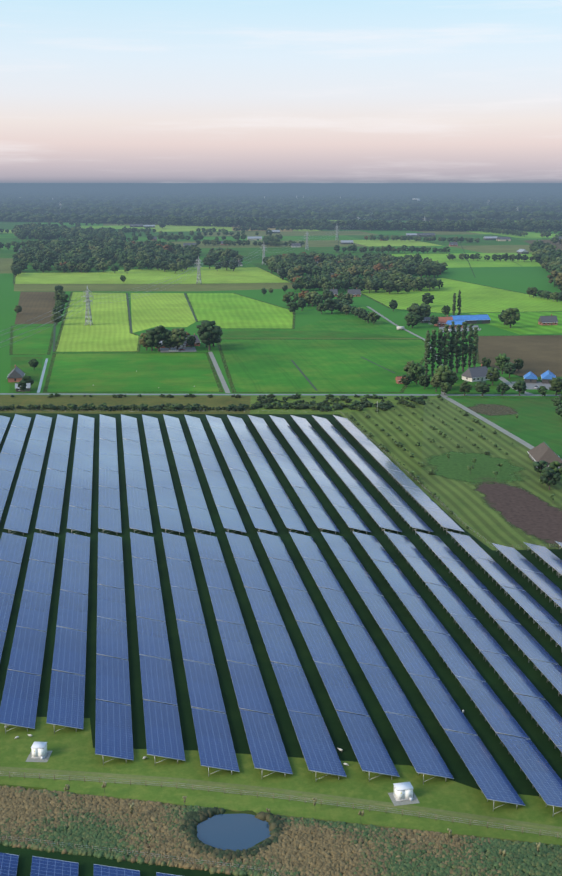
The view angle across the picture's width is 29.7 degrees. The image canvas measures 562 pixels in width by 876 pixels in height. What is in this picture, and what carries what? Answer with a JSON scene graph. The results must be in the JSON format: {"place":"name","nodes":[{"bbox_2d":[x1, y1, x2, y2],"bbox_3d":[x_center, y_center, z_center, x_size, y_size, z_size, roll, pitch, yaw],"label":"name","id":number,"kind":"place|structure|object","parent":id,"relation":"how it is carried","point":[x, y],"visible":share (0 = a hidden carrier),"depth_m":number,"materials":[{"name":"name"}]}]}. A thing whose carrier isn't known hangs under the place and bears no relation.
{"place":"outdoors","nodes":[
{"label":"outdoors","id":0,"kind":"place"},
{"bbox_2d":[0,784,46,790],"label":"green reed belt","id":1,"kind":"object","parent":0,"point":[34,788],"depth_m":217.99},
{"bbox_2d":[9,357,42,391],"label":"lawn","id":2,"kind":"structure","parent":0,"point":[22,364],"depth_m":707.84,"materials":[{"name":"plant"}]},
{"bbox_2d":[11,326,53,354],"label":"field","id":3,"kind":"structure","parent":0,"point":[36,343],"depth_m":833.00,"materials":[{"name":"plant"}]},
{"bbox_2d":[9,326,53,354],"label":"margin","id":4,"kind":"object","parent":3,"relation":"on","point":[11,344],"visible":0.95,"depth_m":819.70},
{"bbox_2d":[15,291,54,323],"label":"field soil","id":5,"kind":"structure","parent":0,"point":[33,305],"depth_m":1052.44,"materials":[{"name":"soil"}]},
{"bbox_2d":[37,358,47,392],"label":"ditch water","id":6,"kind":"structure","parent":0,"point":[42,376],"depth_m":678.80,"materials":[{"name":"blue liquid"}]},
{"bbox_2d":[21,259,198,272],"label":"field","id":7,"kind":"structure","parent":0,"point":[30,269],"depth_m":1510.46,"materials":[{"name":"plant"}]},
{"bbox_2d":[13,267,290,283],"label":"mown margin","id":8,"kind":"object","parent":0,"point":[159,268],"visible":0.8,"depth_m":1412.31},
{"bbox_2d":[196,809,268,845],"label":"pond bank","id":9,"kind":"structure","parent":0,"point":[240,812],"depth_m":209.31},
{"bbox_2d":[197,814,270,850],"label":"pond water","id":10,"kind":"structure","parent":0,"point":[235,832],"depth_m":203.18,"materials":[{"name":"blue liquid"}]},
{"bbox_2d":[186,293,295,328],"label":"field border","id":11,"kind":"object","parent":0,"point":[293,324],"visible":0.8,"depth_m":946.24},
{"bbox_2d":[0,393,559,395],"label":"road","id":12,"kind":"structure","parent":0,"point":[290,394],"depth_m":621.48,"materials":[{"name":"asphalt"}]},
{"bbox_2d":[0,413,561,875],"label":"grass ground","id":13,"kind":"structure","parent":0,"point":[542,741],"depth_m":311.00,"materials":[{"name":"plant"}]},
{"bbox_2d":[0,717,561,844],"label":"grass strip","id":14,"kind":"object","parent":13,"relation":"on","point":[71,748],"visible":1,"depth_m":218.37,"materials":[{"name":"plant"}]},
{"bbox_2d":[25,750,51,761],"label":"concrete pad","id":15,"kind":"object","parent":14,"relation":"on","point":[29,759],"visible":0.6,"depth_m":228.90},
{"bbox_2d":[31,742,47,759],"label":"transformer cabin","id":16,"kind":"object","parent":15,"relation":"on","point":[39,749],"visible":1,"depth_m":228.95,"materials":[{"name":"grey"}]},
{"bbox_2d":[388,792,419,805],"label":"concrete pad","id":17,"kind":"object","parent":14,"relation":"on","point":[406,802],"visible":0.6,"depth_m":213.00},
{"bbox_2d":[393,782,413,800],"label":"transformer cabin","id":18,"kind":"object","parent":17,"relation":"on","point":[403,791],"visible":0.96,"depth_m":213.38,"materials":[{"name":"grey"}]},
{"bbox_2d":[0,183,561,396],"bbox_3d":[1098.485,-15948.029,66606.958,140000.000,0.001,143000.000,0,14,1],"label":"ground","id":19,"kind":"structure","parent":0,"point":[520,279],"depth_m":1078.74,"materials":[{"name":"plant"}]},
{"bbox_2d":[0,258,12,273],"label":"parcel","id":20,"kind":"object","parent":19,"relation":"on","point":[5,264],"depth_m":1583.24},
{"bbox_2d":[0,250,14,257],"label":"parcel","id":21,"kind":"object","parent":19,"relation":"on","point":[7,253],"depth_m":1849.39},
{"bbox_2d":[7,365,24,382],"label":"farmhouse","id":22,"kind":"object","parent":19,"relation":"on","point":[16,374],"visible":0.79,"depth_m":658.96,"materials":[{"name":"red brick"}]},
{"bbox_2d":[0,222,37,225],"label":"parcel","id":23,"kind":"object","parent":19,"relation":"on","point":[10,223],"visible":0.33,"depth_m":3190.05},
{"bbox_2d":[15,383,30,391],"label":"shed","id":24,"kind":"structure","parent":19,"relation":"on","point":[18,389],"depth_m":629.56,"materials":[{"name":"white glass"}]},
{"bbox_2d":[0,233,63,237],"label":"parcel","id":25,"kind":"object","parent":19,"relation":"on","point":[7,235],"depth_m":2427.50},
{"bbox_2d":[0,238,65,242],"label":"parcel","id":26,"kind":"object","parent":19,"relation":"on","point":[6,240],"depth_m":2300.59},
{"bbox_2d":[14,272,99,283],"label":"mown field","id":27,"kind":"structure","parent":19,"relation":"on","point":[63,278],"depth_m":1369.38,"materials":[{"name":"plant"}]},
{"bbox_2d":[40,222,102,225],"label":"parcel","id":28,"kind":"object","parent":19,"relation":"on","point":[81,224],"visible":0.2,"depth_m":3114.79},
{"bbox_2d":[81,287,92,325],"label":"pylon","id":29,"kind":"object","parent":19,"relation":"on","point":[88,300],"visible":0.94,"depth_m":918.98,"materials":[{"name":"silver metal"}]},
{"bbox_2d":[55,292,139,351],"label":"mown field","id":30,"kind":"structure","parent":19,"relation":"on","point":[108,330],"depth_m":907.63,"materials":[{"name":"plant"}]},
{"bbox_2d":[53,292,141,351],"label":"field border","id":31,"kind":"object","parent":30,"relation":"on","point":[60,333],"visible":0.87,"depth_m":871.27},
{"bbox_2d":[126,293,132,332],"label":"ditch","id":32,"kind":"object","parent":31,"relation":"on","point":[129,313],"visible":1,"depth_m":1003.55,"materials":[{"name":"green"}]},
{"bbox_2d":[80,225,152,228],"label":"parcel","id":33,"kind":"object","parent":19,"relation":"on","point":[114,227],"visible":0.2,"depth_m":2908.89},
{"bbox_2d":[0,395,250,413],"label":"verge","id":34,"kind":"structure","parent":19,"relation":"on","point":[97,400],"depth_m":599.02,"materials":[{"name":"green plant"}]},
{"bbox_2d":[103,223,155,225],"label":"parcel","id":35,"kind":"object","parent":19,"relation":"on","point":[113,224],"visible":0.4,"depth_m":3114.79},
{"bbox_2d":[47,353,219,391],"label":"field","id":36,"kind":"structure","parent":19,"relation":"on","point":[132,372],"depth_m":689.32,"materials":[{"name":"plant"}]},
{"bbox_2d":[42,352,223,392],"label":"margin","id":37,"kind":"object","parent":36,"relation":"on","point":[217,380],"visible":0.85,"depth_m":664.91,"materials":[{"name":"plant"}]},
{"bbox_2d":[1,835,265,872],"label":"fence","id":38,"kind":"object","parent":19,"relation":"on","point":[127,852],"visible":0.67,"depth_m":195.60,"materials":[{"name":"grey"}]},
{"bbox_2d":[131,293,195,332],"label":"mown field","id":39,"kind":"structure","parent":19,"relation":"on","point":[151,310],"depth_m":1019.84,"materials":[{"name":"plant"}]},
{"bbox_2d":[124,232,204,236],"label":"parcel","id":40,"kind":"object","parent":19,"relation":"on","point":[152,233],"visible":0.4,"depth_m":2520.18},
{"bbox_2d":[14,283,316,290],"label":"field","id":41,"kind":"structure","parent":19,"relation":"on","point":[149,287],"depth_m":1252.35,"materials":[{"name":"plant"}]},
{"bbox_2d":[160,347,195,351],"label":"farm yard","id":42,"kind":"structure","parent":19,"relation":"on","point":[190,349],"depth_m":786.58,"materials":[{"name":"concrete"}]},
{"bbox_2d":[126,236,240,241],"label":"parcel","id":43,"kind":"object","parent":19,"relation":"on","point":[228,238],"depth_m":2300.59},
{"bbox_2d":[152,224,231,231],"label":"yellow field","id":44,"kind":"structure","parent":19,"relation":"on","point":[170,228],"depth_m":2908.79,"materials":[{"name":"plant"}]},
{"bbox_2d":[186,333,200,345],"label":"farm house","id":45,"kind":"structure","parent":19,"relation":"on","point":[197,342],"depth_m":804.87,"materials":[{"name":"grey brick"}]},
{"bbox_2d":[99,267,289,283],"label":"mown field","id":46,"kind":"structure","parent":19,"relation":"on","point":[221,275],"depth_m":1398.35,"materials":[{"name":"plant"}]},
{"bbox_2d":[144,241,244,247],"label":"parcel","id":47,"kind":"object","parent":19,"relation":"on","point":[201,245],"visible":0.2,"depth_m":2082.81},
{"bbox_2d":[195,256,201,283],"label":"pylon","id":48,"kind":"object","parent":19,"relation":"on","point":[199,263],"visible":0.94,"depth_m":1297.99,"materials":[{"name":"silver metal"}]},
{"bbox_2d":[208,352,229,392],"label":"farm lane","id":49,"kind":"structure","parent":19,"relation":"on","point":[221,377],"depth_m":688.79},
{"bbox_2d":[198,256,256,266],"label":"parcel","id":50,"kind":"object","parent":19,"relation":"on","point":[246,263],"depth_m":1602.45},
{"bbox_2d":[199,248,274,255],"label":"parcel","id":51,"kind":"object","parent":19,"relation":"on","point":[241,251],"visible":0.2,"depth_m":1902.70,"materials":[{"name":"plant"}]},
{"bbox_2d":[187,293,293,328],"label":"mown field","id":52,"kind":"structure","parent":19,"relation":"on","point":[228,310],"depth_m":1011.99,"materials":[{"name":"plant"}]},
{"bbox_2d":[201,232,286,236],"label":"parcel","id":53,"kind":"object","parent":19,"relation":"on","point":[246,233],"visible":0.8,"depth_m":2520.18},
{"bbox_2d":[232,225,292,231],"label":"bare field","id":54,"kind":"structure","parent":19,"relation":"on","point":[274,228],"depth_m":2785.92,"materials":[{"name":"soil"}]},
{"bbox_2d":[0,772,557,838],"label":"fence","id":55,"kind":"object","parent":19,"relation":"on","point":[39,777],"visible":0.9,"depth_m":213.69,"materials":[{"name":"grey"}]},
{"bbox_2d":[0,785,561,875],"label":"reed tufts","id":56,"kind":"object","parent":19,"relation":"on","point":[295,846],"visible":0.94,"depth_m":198.66,"materials":[{"name":"brown plant"}]},
{"bbox_2d":[0,187,561,231],"bbox_3d":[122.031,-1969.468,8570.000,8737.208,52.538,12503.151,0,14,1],"label":"distant forest","id":57,"kind":"object","parent":19,"relation":"on","point":[103,204],"visible":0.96,"depth_m":4550.53,"materials":[{"name":"green plant"}]},
{"bbox_2d":[0,214,561,489],"bbox_3d":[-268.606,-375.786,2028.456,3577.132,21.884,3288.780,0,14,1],"label":"woodland trees","id":58,"kind":"object","parent":19,"relation":"on","point":[84,249],"visible":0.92,"depth_m":1547.26,"materials":[{"name":"green plant"}]},
{"bbox_2d":[0,393,561,856],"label":"shrubs","id":59,"kind":"object","parent":19,"relation":"on","point":[312,405],"visible":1,"depth_m":579.15,"materials":[{"name":"green plant"}]},
{"bbox_2d":[0,414,561,875],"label":"solar panel supports","id":60,"kind":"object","parent":19,"relation":"on","point":[540,628],"depth_m":306.19,"materials":[{"name":"metal"}]},
{"bbox_2d":[0,414,561,875],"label":"solar panels","id":61,"kind":"object","parent":60,"relation":"on","point":[18,706],"visible":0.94,"depth_m":301.98,"materials":[{"name":"glass"}]},
{"bbox_2d":[16,409,549,548],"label":"fence","id":62,"kind":"object","parent":19,"relation":"on","point":[361,431],"visible":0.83,"depth_m":472.43,"materials":[{"name":"grey"}]},
{"bbox_2d":[14,275,559,391],"bbox_3d":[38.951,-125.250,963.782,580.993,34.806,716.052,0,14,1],"label":"farmstead trees","id":63,"kind":"object","parent":19,"relation":"on","point":[208,333],"visible":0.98,"depth_m":700.12,"materials":[{"name":"green plant"}]},
{"bbox_2d":[233,240,365,247],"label":"parcel","id":64,"kind":"object","parent":19,"relation":"on","point":[322,243],"visible":0.6,"depth_m":2116.20,"materials":[{"name":"plant"}]},
{"bbox_2d":[240,235,362,240],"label":"parcel","id":65,"kind":"object","parent":19,"relation":"on","point":[292,238],"visible":0.6,"depth_m":2341.39,"materials":[{"name":"plant"}]},
{"bbox_2d":[49,790,555,844],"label":"reed belt","id":66,"kind":"object","parent":19,"relation":"on","point":[452,834],"depth_m":205.13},
{"bbox_2d":[304,233,308,249],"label":"pylon","id":67,"kind":"object","parent":19,"relation":"on","point":[306,235],"visible":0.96,"depth_m":1937.27,"materials":[{"name":"silver metal"}]},
{"bbox_2d":[0,213,371,346],"bbox_3d":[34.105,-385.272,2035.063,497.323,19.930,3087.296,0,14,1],"label":"power lines","id":68,"kind":"object","parent":67,"relation":"attached to","point":[146,288],"visible":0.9,"depth_m":1034.11,"materials":[{"name":"grey"}]},
{"bbox_2d":[242,254,371,269],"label":"parcel","id":69,"kind":"object","parent":19,"relation":"on","point":[256,261],"depth_m":1684.23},
{"bbox_2d":[280,231,377,235],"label":"parcel","id":70,"kind":"object","parent":19,"relation":"on","point":[310,233],"visible":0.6,"depth_m":2569.22,"materials":[{"name":"plant"}]},
{"bbox_2d":[260,246,404,254],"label":"parcel","id":71,"kind":"object","parent":19,"relation":"on","point":[318,250],"visible":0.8,"depth_m":1902.70,"materials":[{"name":"plant"}]},
{"bbox_2d":[250,396,442,413],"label":"verge","id":72,"kind":"structure","parent":19,"relation":"on","point":[317,399],"depth_m":596.29,"materials":[{"name":"plant"}]},
{"bbox_2d":[347,288,360,296],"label":"house","id":73,"kind":"structure","parent":19,"relation":"on","point":[356,292],"depth_m":1152.95,"materials":[{"name":"grey brick"}]},
{"bbox_2d":[315,228,423,230],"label":"parcel","id":74,"kind":"object","parent":19,"relation":"on","point":[367,229],"visible":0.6,"depth_m":2728.52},
{"bbox_2d":[353,240,441,245],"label":"parcel","id":75,"kind":"object","parent":19,"relation":"on","point":[390,242],"visible":0.8,"depth_m":2150.67,"materials":[{"name":"plant"}]},
{"bbox_2d":[362,230,435,234],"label":"parcel","id":76,"kind":"object","parent":19,"relation":"on","point":[403,232],"visible":0.8,"depth_m":2620.22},
{"bbox_2d":[344,235,464,239],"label":"parcel","id":77,"kind":"object","parent":19,"relation":"on","point":[362,236],"visible":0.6,"depth_m":2427.50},
{"bbox_2d":[417,233,434,236],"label":"long barn","id":78,"kind":"object","parent":77,"relation":"on","point":[426,234],"visible":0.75,"depth_m":2413.64,"materials":[{"name":"tile"}]},
{"bbox_2d":[366,306,445,393],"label":"farm lane","id":79,"kind":"structure","parent":19,"relation":"on","point":[387,319],"depth_m":925.81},
{"bbox_2d":[376,246,480,253],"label":"parcel","id":80,"kind":"object","parent":19,"relation":"on","point":[453,250],"visible":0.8,"depth_m":1902.70,"materials":[{"name":"plant"}]},
{"bbox_2d":[410,230,478,234],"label":"parcel","id":81,"kind":"object","parent":19,"relation":"on","point":[447,232],"visible":1,"depth_m":2620.22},
{"bbox_2d":[340,398,561,549],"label":"meadow","id":82,"kind":"structure","parent":19,"relation":"on","point":[465,502],"depth_m":486.40,"materials":[{"name":"plant"}]},
{"bbox_2d":[422,397,561,547],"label":"ground patches","id":83,"kind":"object","parent":82,"relation":"on","point":[526,512],"visible":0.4,"depth_m":430.82,"materials":[{"name":"soil"}]},
{"bbox_2d":[527,441,561,465],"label":"house","id":84,"kind":"structure","parent":82,"relation":"on","point":[543,451],"depth_m":465.95,"materials":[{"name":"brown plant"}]},
{"bbox_2d":[446,320,464,327],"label":"barn","id":85,"kind":"structure","parent":19,"relation":"on","point":[448,322],"depth_m":905.88,"materials":[{"name":"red metal"}]},
{"bbox_2d":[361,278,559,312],"bbox_3d":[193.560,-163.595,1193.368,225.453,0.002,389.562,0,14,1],"label":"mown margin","id":86,"kind":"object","parent":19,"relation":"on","point":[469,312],"visible":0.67,"depth_m":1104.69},
{"bbox_2d":[392,253,529,267],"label":"parcel","id":87,"kind":"object","parent":19,"relation":"on","point":[457,262],"visible":0.6,"depth_m":1663.01,"materials":[{"name":"plant"}]},
{"bbox_2d":[361,278,561,312],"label":"mown field","id":88,"kind":"structure","parent":19,"relation":"on","point":[478,298],"depth_m":1133.94,"materials":[{"name":"plant"}]},
{"bbox_2d":[411,239,528,245],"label":"parcel","id":89,"kind":"object","parent":19,"relation":"on","point":[487,242],"visible":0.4,"depth_m":2186.29,"materials":[{"name":"plant"}]},
{"bbox_2d":[451,314,490,323],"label":"barn","id":90,"kind":"structure","parent":19,"relation":"on","point":[479,319],"depth_m":931.31,"materials":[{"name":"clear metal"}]},
{"bbox_2d":[461,364,491,381],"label":"house","id":91,"kind":"structure","parent":19,"relation":"on","point":[474,374],"depth_m":663.45,"materials":[{"name":"white paint"}]},
{"bbox_2d":[451,234,521,238],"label":"parcel","id":92,"kind":"object","parent":19,"relation":"on","point":[474,236],"visible":0.8,"depth_m":2472.97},
{"bbox_2d":[442,395,533,448],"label":"road","id":93,"kind":"structure","parent":19,"relation":"on","point":[511,435],"depth_m":546.80,"materials":[{"name":"asphalt"}]},
{"bbox_2d":[449,245,532,252],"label":"parcel","id":94,"kind":"object","parent":19,"relation":"on","point":[497,248],"visible":0.75,"depth_m":1988.68,"materials":[{"name":"plant"}]},
{"bbox_2d":[457,230,540,233],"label":"parcel","id":95,"kind":"object","parent":19,"relation":"on","point":[477,231],"visible":0.4,"depth_m":2620.22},
{"bbox_2d":[465,253,540,266],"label":"parcel","id":96,"kind":"object","parent":19,"relation":"on","point":[528,262],"visible":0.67,"depth_m":1684.23,"materials":[{"name":"plant"}]},
{"bbox_2d":[447,377,561,393],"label":"field","id":97,"kind":"structure","parent":19,"relation":"on","point":[457,385],"depth_m":636.10,"materials":[{"name":"plant"}]},
{"bbox_2d":[469,312,561,333],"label":"field","id":98,"kind":"structure","parent":19,"relation":"on","point":[527,323],"depth_m":926.85,"materials":[{"name":"plant"}]},
{"bbox_2d":[538,314,557,324],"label":"house","id":99,"kind":"structure","parent":98,"relation":"on","point":[548,320],"depth_m":922.14,"materials":[{"name":"grey brick"}]},
{"bbox_2d":[499,377,532,394],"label":"driveway","id":100,"kind":"structure","parent":19,"relation":"on","point":[503,379],"depth_m":654.55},
{"bbox_2d":[493,234,561,237],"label":"parcel","id":101,"kind":"object","parent":19,"relation":"on","point":[532,236],"visible":0.5,"depth_m":2427.50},
{"bbox_2d":[524,371,536,382],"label":"blue shed","id":102,"kind":"structure","parent":19,"relation":"on","point":[530,377],"depth_m":656.01,"materials":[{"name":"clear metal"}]},
{"bbox_2d":[512,382,550,389],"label":"yard","id":103,"kind":"structure","parent":19,"relation":"on","point":[533,385],"depth_m":648.58,"materials":[{"name":"concrete"}]},
{"bbox_2d":[517,238,551,239],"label":"parcel","id":104,"kind":"object","parent":19,"relation":"on","point":[534,238],"depth_m":2320.99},
{"bbox_2d":[541,370,555,383],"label":"blue shed","id":105,"kind":"structure","parent":19,"relation":"on","point":[547,376],"depth_m":654.90,"materials":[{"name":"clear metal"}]},
{"bbox_2d":[0,766,561,837],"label":"track","id":106,"kind":"structure","parent":0,"point":[388,811],"depth_m":215.14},
{"bbox_2d":[0,183,561,186],"bbox_3d":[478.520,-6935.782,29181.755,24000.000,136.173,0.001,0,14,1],"label":"distant horizon","id":107,"kind":"structure","parent":0,"point":[399,185],"depth_m":29155.62,"materials":[{"name":"grey"}]},
{"bbox_2d":[0,0,561,182],"label":"sky","id":108,"kind":"structure","parent":0,"point":[92,91],"materials":[{"name":"blue"}]},
{"bbox_2d":[221,307,418,337],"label":"field","id":109,"kind":"structure","parent":0,"point":[349,322],"depth_m":889.18,"materials":[{"name":"plant"}]},
{"bbox_2d":[219,339,424,391],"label":"field","id":110,"kind":"structure","parent":0,"point":[266,365],"depth_m":727.30,"materials":[{"name":"plant"}]},
{"bbox_2d":[291,360,317,390],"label":"ditch","id":111,"kind":"object","parent":110,"relation":"on","point":[304,375],"visible":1,"depth_m":681.76,"materials":[{"name":"green"}]},
{"bbox_2d":[217,339,433,392],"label":"margin","id":112,"kind":"object","parent":110,"relation":"on","point":[229,376],"visible":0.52,"depth_m":719.26,"materials":[{"name":"plant"}]},
{"bbox_2d":[300,338,420,338],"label":"lane","id":113,"kind":"structure","parent":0,"point":[360,338],"depth_m":842.98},
{"bbox_2d":[434,315,452,326],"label":"farm house","id":114,"kind":"structure","parent":0,"point":[442,321],"depth_m":914.26,"materials":[{"name":"red brick"}]},
{"bbox_2d":[450,397,561,480],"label":"meadow","id":115,"kind":"structure","parent":0,"point":[537,421],"depth_m":558.44,"materials":[{"name":"plant"}]},
{"bbox_2d":[474,335,561,376],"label":"field soil","id":116,"kind":"structure","parent":0,"point":[539,355],"depth_m":779.08,"materials":[{"name":"soil"}]},
{"bbox_2d":[523,239,561,250],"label":"field","id":117,"kind":"structure","parent":0,"point":[558,245],"depth_m":2186.07,"materials":[{"name":"plant"}]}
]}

